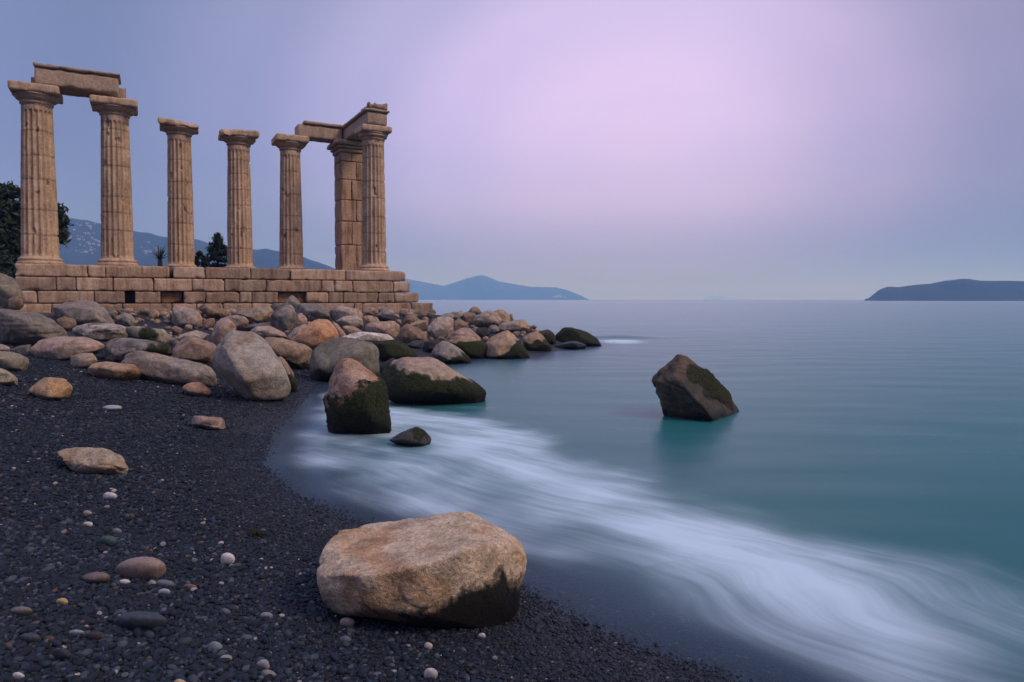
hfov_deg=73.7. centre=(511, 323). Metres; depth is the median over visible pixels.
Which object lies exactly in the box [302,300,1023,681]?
sea
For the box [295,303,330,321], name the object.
boulder
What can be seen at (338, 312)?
boulder
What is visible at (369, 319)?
stone
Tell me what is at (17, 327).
boulder
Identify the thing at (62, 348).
boulder
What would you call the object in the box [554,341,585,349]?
boulder
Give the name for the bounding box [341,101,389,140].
stone lintel
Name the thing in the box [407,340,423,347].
stone
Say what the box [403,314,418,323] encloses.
stone
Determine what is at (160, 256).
palm
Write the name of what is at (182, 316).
boulder
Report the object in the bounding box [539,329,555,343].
boulder
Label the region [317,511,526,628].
boulder
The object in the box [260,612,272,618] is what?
pebble
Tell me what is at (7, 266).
bush
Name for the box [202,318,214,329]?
stone
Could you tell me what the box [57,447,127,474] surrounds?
stone
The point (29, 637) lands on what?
pebble
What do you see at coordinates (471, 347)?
boulder
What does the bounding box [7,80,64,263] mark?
temple column
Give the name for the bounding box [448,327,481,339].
boulder
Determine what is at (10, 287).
boulder
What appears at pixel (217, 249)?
conifer
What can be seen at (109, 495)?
pebble
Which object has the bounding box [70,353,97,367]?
stone
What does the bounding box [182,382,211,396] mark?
stone
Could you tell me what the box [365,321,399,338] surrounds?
boulder
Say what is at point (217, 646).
pebble
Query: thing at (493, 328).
stone
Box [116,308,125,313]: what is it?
stone
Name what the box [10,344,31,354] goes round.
boulder
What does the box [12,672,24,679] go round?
pebble
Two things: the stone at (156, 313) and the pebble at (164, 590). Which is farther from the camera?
the stone at (156, 313)
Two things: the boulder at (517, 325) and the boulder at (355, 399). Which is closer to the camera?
the boulder at (355, 399)
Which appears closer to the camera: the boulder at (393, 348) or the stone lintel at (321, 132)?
the boulder at (393, 348)
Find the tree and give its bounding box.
[0,179,73,277]
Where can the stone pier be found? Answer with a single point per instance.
(348, 158)
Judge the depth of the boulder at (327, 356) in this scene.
12.45 m
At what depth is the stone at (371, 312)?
24.82 m
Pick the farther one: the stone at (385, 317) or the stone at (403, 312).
the stone at (403, 312)
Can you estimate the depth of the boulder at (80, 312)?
19.70 m
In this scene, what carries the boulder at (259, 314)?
on the beach
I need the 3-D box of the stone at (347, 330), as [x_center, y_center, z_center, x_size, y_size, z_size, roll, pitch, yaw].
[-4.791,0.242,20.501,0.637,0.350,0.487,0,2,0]
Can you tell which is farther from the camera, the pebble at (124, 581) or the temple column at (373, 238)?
the temple column at (373, 238)
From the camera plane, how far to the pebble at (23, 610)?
2.91 m
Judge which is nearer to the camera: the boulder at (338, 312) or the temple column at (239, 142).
the boulder at (338, 312)
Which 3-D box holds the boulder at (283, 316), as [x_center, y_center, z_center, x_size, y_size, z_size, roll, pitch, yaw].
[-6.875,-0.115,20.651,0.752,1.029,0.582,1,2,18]
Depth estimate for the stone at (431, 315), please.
24.37 m
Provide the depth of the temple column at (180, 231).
27.39 m
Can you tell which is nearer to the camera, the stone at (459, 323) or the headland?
the stone at (459, 323)
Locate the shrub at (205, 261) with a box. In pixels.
[194,250,210,267]
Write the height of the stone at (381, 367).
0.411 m
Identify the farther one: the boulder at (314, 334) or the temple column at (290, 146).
the temple column at (290, 146)
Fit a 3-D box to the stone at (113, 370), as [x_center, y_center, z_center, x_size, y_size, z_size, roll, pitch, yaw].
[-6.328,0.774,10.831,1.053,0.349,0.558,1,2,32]
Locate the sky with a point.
(590, 149)
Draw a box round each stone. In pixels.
[0,344,9,351]
[0,368,17,385]
[8,297,23,309]
[28,377,72,399]
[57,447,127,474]
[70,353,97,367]
[88,361,140,379]
[108,310,115,317]
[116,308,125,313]
[117,312,136,325]
[125,308,133,313]
[139,308,149,314]
[149,309,159,317]
[159,311,169,317]
[169,338,177,345]
[171,326,182,334]
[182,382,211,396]
[185,324,192,329]
[192,416,224,429]
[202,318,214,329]
[227,308,236,312]
[247,322,274,329]
[271,303,279,310]
[285,295,300,308]
[332,322,345,336]
[342,326,361,334]
[364,315,379,327]
[366,310,373,314]
[378,307,387,312]
[378,314,396,321]
[379,358,395,373]
[399,309,408,315]
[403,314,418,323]
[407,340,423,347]
[410,320,427,329]
[419,311,428,317]
[428,312,435,318]
[440,313,454,318]
[453,318,468,330]
[455,311,462,319]
[463,312,475,322]
[468,307,481,315]
[476,327,490,337]
[488,325,499,332]
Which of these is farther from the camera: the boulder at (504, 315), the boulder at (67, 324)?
the boulder at (504, 315)
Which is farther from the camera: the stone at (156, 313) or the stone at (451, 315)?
the stone at (451, 315)
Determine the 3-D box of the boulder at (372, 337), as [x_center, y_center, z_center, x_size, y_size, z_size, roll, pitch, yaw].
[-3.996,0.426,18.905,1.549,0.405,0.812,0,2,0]
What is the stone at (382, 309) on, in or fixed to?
on the beach
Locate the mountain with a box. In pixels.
[14,218,334,290]
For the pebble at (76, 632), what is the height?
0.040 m
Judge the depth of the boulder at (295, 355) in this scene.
13.75 m
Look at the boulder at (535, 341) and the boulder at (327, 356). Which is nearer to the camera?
the boulder at (327, 356)
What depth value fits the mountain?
1101.00 m
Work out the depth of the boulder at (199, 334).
16.23 m
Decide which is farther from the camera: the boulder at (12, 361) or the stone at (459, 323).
the stone at (459, 323)
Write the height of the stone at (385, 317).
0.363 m
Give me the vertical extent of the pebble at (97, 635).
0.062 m
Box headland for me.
[399,275,588,299]
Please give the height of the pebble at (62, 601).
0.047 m
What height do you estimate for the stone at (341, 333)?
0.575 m
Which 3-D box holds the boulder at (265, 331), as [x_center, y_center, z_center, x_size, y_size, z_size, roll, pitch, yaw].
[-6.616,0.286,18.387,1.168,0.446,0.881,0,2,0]
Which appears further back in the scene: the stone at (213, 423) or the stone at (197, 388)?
the stone at (197, 388)
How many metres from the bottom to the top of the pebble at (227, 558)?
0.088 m
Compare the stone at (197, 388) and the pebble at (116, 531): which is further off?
the stone at (197, 388)
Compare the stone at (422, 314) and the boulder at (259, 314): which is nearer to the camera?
the boulder at (259, 314)
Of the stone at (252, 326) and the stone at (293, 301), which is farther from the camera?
the stone at (293, 301)
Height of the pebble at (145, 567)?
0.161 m
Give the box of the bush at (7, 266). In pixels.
[0,243,15,277]
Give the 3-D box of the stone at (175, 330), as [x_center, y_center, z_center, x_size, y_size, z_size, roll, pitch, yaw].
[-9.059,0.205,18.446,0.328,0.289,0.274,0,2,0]
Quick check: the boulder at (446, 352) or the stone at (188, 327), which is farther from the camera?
the stone at (188, 327)
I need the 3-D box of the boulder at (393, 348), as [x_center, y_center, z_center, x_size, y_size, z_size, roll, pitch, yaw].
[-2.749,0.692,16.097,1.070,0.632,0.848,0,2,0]
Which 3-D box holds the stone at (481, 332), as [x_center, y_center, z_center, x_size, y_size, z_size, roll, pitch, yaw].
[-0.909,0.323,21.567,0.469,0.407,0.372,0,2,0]
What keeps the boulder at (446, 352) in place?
on the beach
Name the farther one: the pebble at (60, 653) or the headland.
the headland
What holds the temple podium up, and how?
on the beach
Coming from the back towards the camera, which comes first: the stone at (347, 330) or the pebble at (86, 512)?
the stone at (347, 330)
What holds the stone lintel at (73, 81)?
on the temple column at (39, 216)
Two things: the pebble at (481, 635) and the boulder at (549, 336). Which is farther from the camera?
the boulder at (549, 336)
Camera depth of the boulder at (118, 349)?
12.40 m
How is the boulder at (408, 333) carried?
on the beach
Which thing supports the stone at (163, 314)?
on the beach
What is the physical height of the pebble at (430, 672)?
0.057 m
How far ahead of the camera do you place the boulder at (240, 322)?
20.30 m
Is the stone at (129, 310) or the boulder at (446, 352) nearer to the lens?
the boulder at (446, 352)
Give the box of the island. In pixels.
[864,279,1023,300]
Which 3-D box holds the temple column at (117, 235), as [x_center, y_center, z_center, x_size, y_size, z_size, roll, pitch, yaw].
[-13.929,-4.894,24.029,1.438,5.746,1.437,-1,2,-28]
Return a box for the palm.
[149,245,167,265]
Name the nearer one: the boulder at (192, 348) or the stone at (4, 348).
the stone at (4, 348)
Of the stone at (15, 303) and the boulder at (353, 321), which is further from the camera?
the boulder at (353, 321)
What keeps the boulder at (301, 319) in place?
on the beach
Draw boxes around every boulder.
[0,273,24,308]
[0,309,67,345]
[0,351,28,370]
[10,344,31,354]
[30,336,104,359]
[53,300,114,325]
[56,316,76,331]
[72,323,131,340]
[104,338,172,362]
[121,350,217,386]
[125,326,169,342]
[170,335,216,363]
[172,305,202,327]
[175,330,207,340]
[198,303,225,318]
[209,317,235,344]
[213,330,290,400]
[226,315,248,329]
[235,306,273,322]
[250,326,286,338]
[264,337,311,369]
[271,303,296,331]
[278,356,296,391]
[287,324,306,338]
[291,313,306,330]
[291,319,338,348]
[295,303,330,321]
[309,337,379,381]
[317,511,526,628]
[323,358,390,433]
[329,305,363,320]
[335,315,362,328]
[343,332,393,343]
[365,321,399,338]
[374,339,417,360]
[379,357,485,403]
[390,427,430,445]
[399,324,427,342]
[423,339,440,352]
[427,317,453,338]
[431,341,470,364]
[447,335,486,357]
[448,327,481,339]
[473,310,502,326]
[486,330,529,358]
[494,309,510,322]
[498,319,529,331]
[522,332,551,350]
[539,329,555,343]
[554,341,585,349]
[556,327,601,346]
[652,354,738,420]
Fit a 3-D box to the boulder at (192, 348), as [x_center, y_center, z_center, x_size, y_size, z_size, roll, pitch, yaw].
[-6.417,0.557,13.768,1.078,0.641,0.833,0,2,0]
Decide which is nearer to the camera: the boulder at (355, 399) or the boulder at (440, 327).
the boulder at (355, 399)
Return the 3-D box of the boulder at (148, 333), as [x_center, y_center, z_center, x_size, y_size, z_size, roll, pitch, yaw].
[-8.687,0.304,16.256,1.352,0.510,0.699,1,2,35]
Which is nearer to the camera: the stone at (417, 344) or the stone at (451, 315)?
the stone at (417, 344)
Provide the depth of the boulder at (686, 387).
8.58 m
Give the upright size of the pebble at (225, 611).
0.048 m
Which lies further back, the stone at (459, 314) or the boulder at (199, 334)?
the stone at (459, 314)
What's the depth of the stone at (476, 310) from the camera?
44.80 m
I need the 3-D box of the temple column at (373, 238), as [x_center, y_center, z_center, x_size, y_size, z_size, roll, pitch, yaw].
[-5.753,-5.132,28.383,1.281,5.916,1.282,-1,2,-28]
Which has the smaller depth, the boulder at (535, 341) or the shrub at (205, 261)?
the boulder at (535, 341)
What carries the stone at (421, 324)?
on the beach
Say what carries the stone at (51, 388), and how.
on the beach
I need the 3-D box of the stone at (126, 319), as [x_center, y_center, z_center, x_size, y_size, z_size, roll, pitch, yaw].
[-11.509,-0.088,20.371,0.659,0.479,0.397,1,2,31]
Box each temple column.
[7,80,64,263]
[89,94,138,265]
[158,117,198,266]
[218,129,259,267]
[271,133,308,268]
[354,124,391,270]
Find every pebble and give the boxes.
[10,606,31,615]
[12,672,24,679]
[19,633,40,643]
[51,648,71,660]
[56,598,67,605]
[69,629,83,636]
[81,572,109,583]
[83,510,91,514]
[83,521,92,526]
[87,631,105,639]
[98,536,116,545]
[102,405,121,410]
[103,492,116,499]
[112,528,121,533]
[113,611,166,630]
[115,556,165,579]
[119,579,129,583]
[156,580,174,587]
[158,588,169,593]
[184,584,196,588]
[207,641,222,651]
[220,608,230,614]
[221,553,234,564]
[257,659,269,668]
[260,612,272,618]
[261,670,275,676]
[340,618,354,626]
[340,635,351,642]
[424,642,432,649]
[424,668,437,678]
[478,633,485,638]
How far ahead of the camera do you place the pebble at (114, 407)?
8.27 m
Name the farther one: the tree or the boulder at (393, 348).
the tree
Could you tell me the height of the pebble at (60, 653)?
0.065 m
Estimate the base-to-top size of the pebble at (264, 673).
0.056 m
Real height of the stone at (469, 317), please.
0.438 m
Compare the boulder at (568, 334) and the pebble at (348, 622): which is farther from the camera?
the boulder at (568, 334)
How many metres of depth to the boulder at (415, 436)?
6.96 m
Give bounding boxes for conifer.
[205,232,227,267]
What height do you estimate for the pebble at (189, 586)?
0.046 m
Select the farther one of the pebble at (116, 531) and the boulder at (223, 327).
the boulder at (223, 327)
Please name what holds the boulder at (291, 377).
on the beach
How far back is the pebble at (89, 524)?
4.24 m
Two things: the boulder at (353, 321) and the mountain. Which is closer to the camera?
the boulder at (353, 321)
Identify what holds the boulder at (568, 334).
on the beach
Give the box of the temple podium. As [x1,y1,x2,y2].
[15,263,436,314]
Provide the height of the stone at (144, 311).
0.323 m
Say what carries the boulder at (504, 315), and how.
on the beach
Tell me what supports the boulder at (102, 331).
on the beach
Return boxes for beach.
[0,303,855,681]
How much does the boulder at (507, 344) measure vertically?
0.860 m
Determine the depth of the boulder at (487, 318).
22.92 m
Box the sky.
[0,0,1023,299]
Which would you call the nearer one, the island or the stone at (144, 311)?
the stone at (144, 311)
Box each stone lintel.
[31,62,125,97]
[295,120,341,142]
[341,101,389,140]
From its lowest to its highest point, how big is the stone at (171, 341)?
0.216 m
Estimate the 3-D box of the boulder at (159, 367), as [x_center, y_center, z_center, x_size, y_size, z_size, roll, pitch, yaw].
[-5.528,0.778,11.043,1.576,0.693,0.654,0,2,11]
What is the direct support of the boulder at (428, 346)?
on the beach
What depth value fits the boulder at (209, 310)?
21.76 m
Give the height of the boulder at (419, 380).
0.833 m
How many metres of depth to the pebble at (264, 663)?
2.61 m
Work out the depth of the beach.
3.63 m
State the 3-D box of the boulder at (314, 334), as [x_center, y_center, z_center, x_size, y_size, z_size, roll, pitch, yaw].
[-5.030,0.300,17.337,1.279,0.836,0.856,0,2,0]
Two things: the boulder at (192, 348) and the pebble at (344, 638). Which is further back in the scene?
the boulder at (192, 348)
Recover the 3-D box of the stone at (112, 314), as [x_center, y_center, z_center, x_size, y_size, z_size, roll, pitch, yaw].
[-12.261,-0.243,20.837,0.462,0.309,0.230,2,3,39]
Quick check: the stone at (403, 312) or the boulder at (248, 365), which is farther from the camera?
the stone at (403, 312)
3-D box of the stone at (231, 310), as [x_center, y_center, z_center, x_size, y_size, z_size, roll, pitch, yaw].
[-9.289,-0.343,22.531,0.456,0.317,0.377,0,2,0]
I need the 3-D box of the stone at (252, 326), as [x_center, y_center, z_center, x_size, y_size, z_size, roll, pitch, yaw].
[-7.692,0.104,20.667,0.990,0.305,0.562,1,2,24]
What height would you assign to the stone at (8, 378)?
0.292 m
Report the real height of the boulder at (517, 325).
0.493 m
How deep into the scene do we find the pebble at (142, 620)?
2.87 m
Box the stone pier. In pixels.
[327,138,362,270]

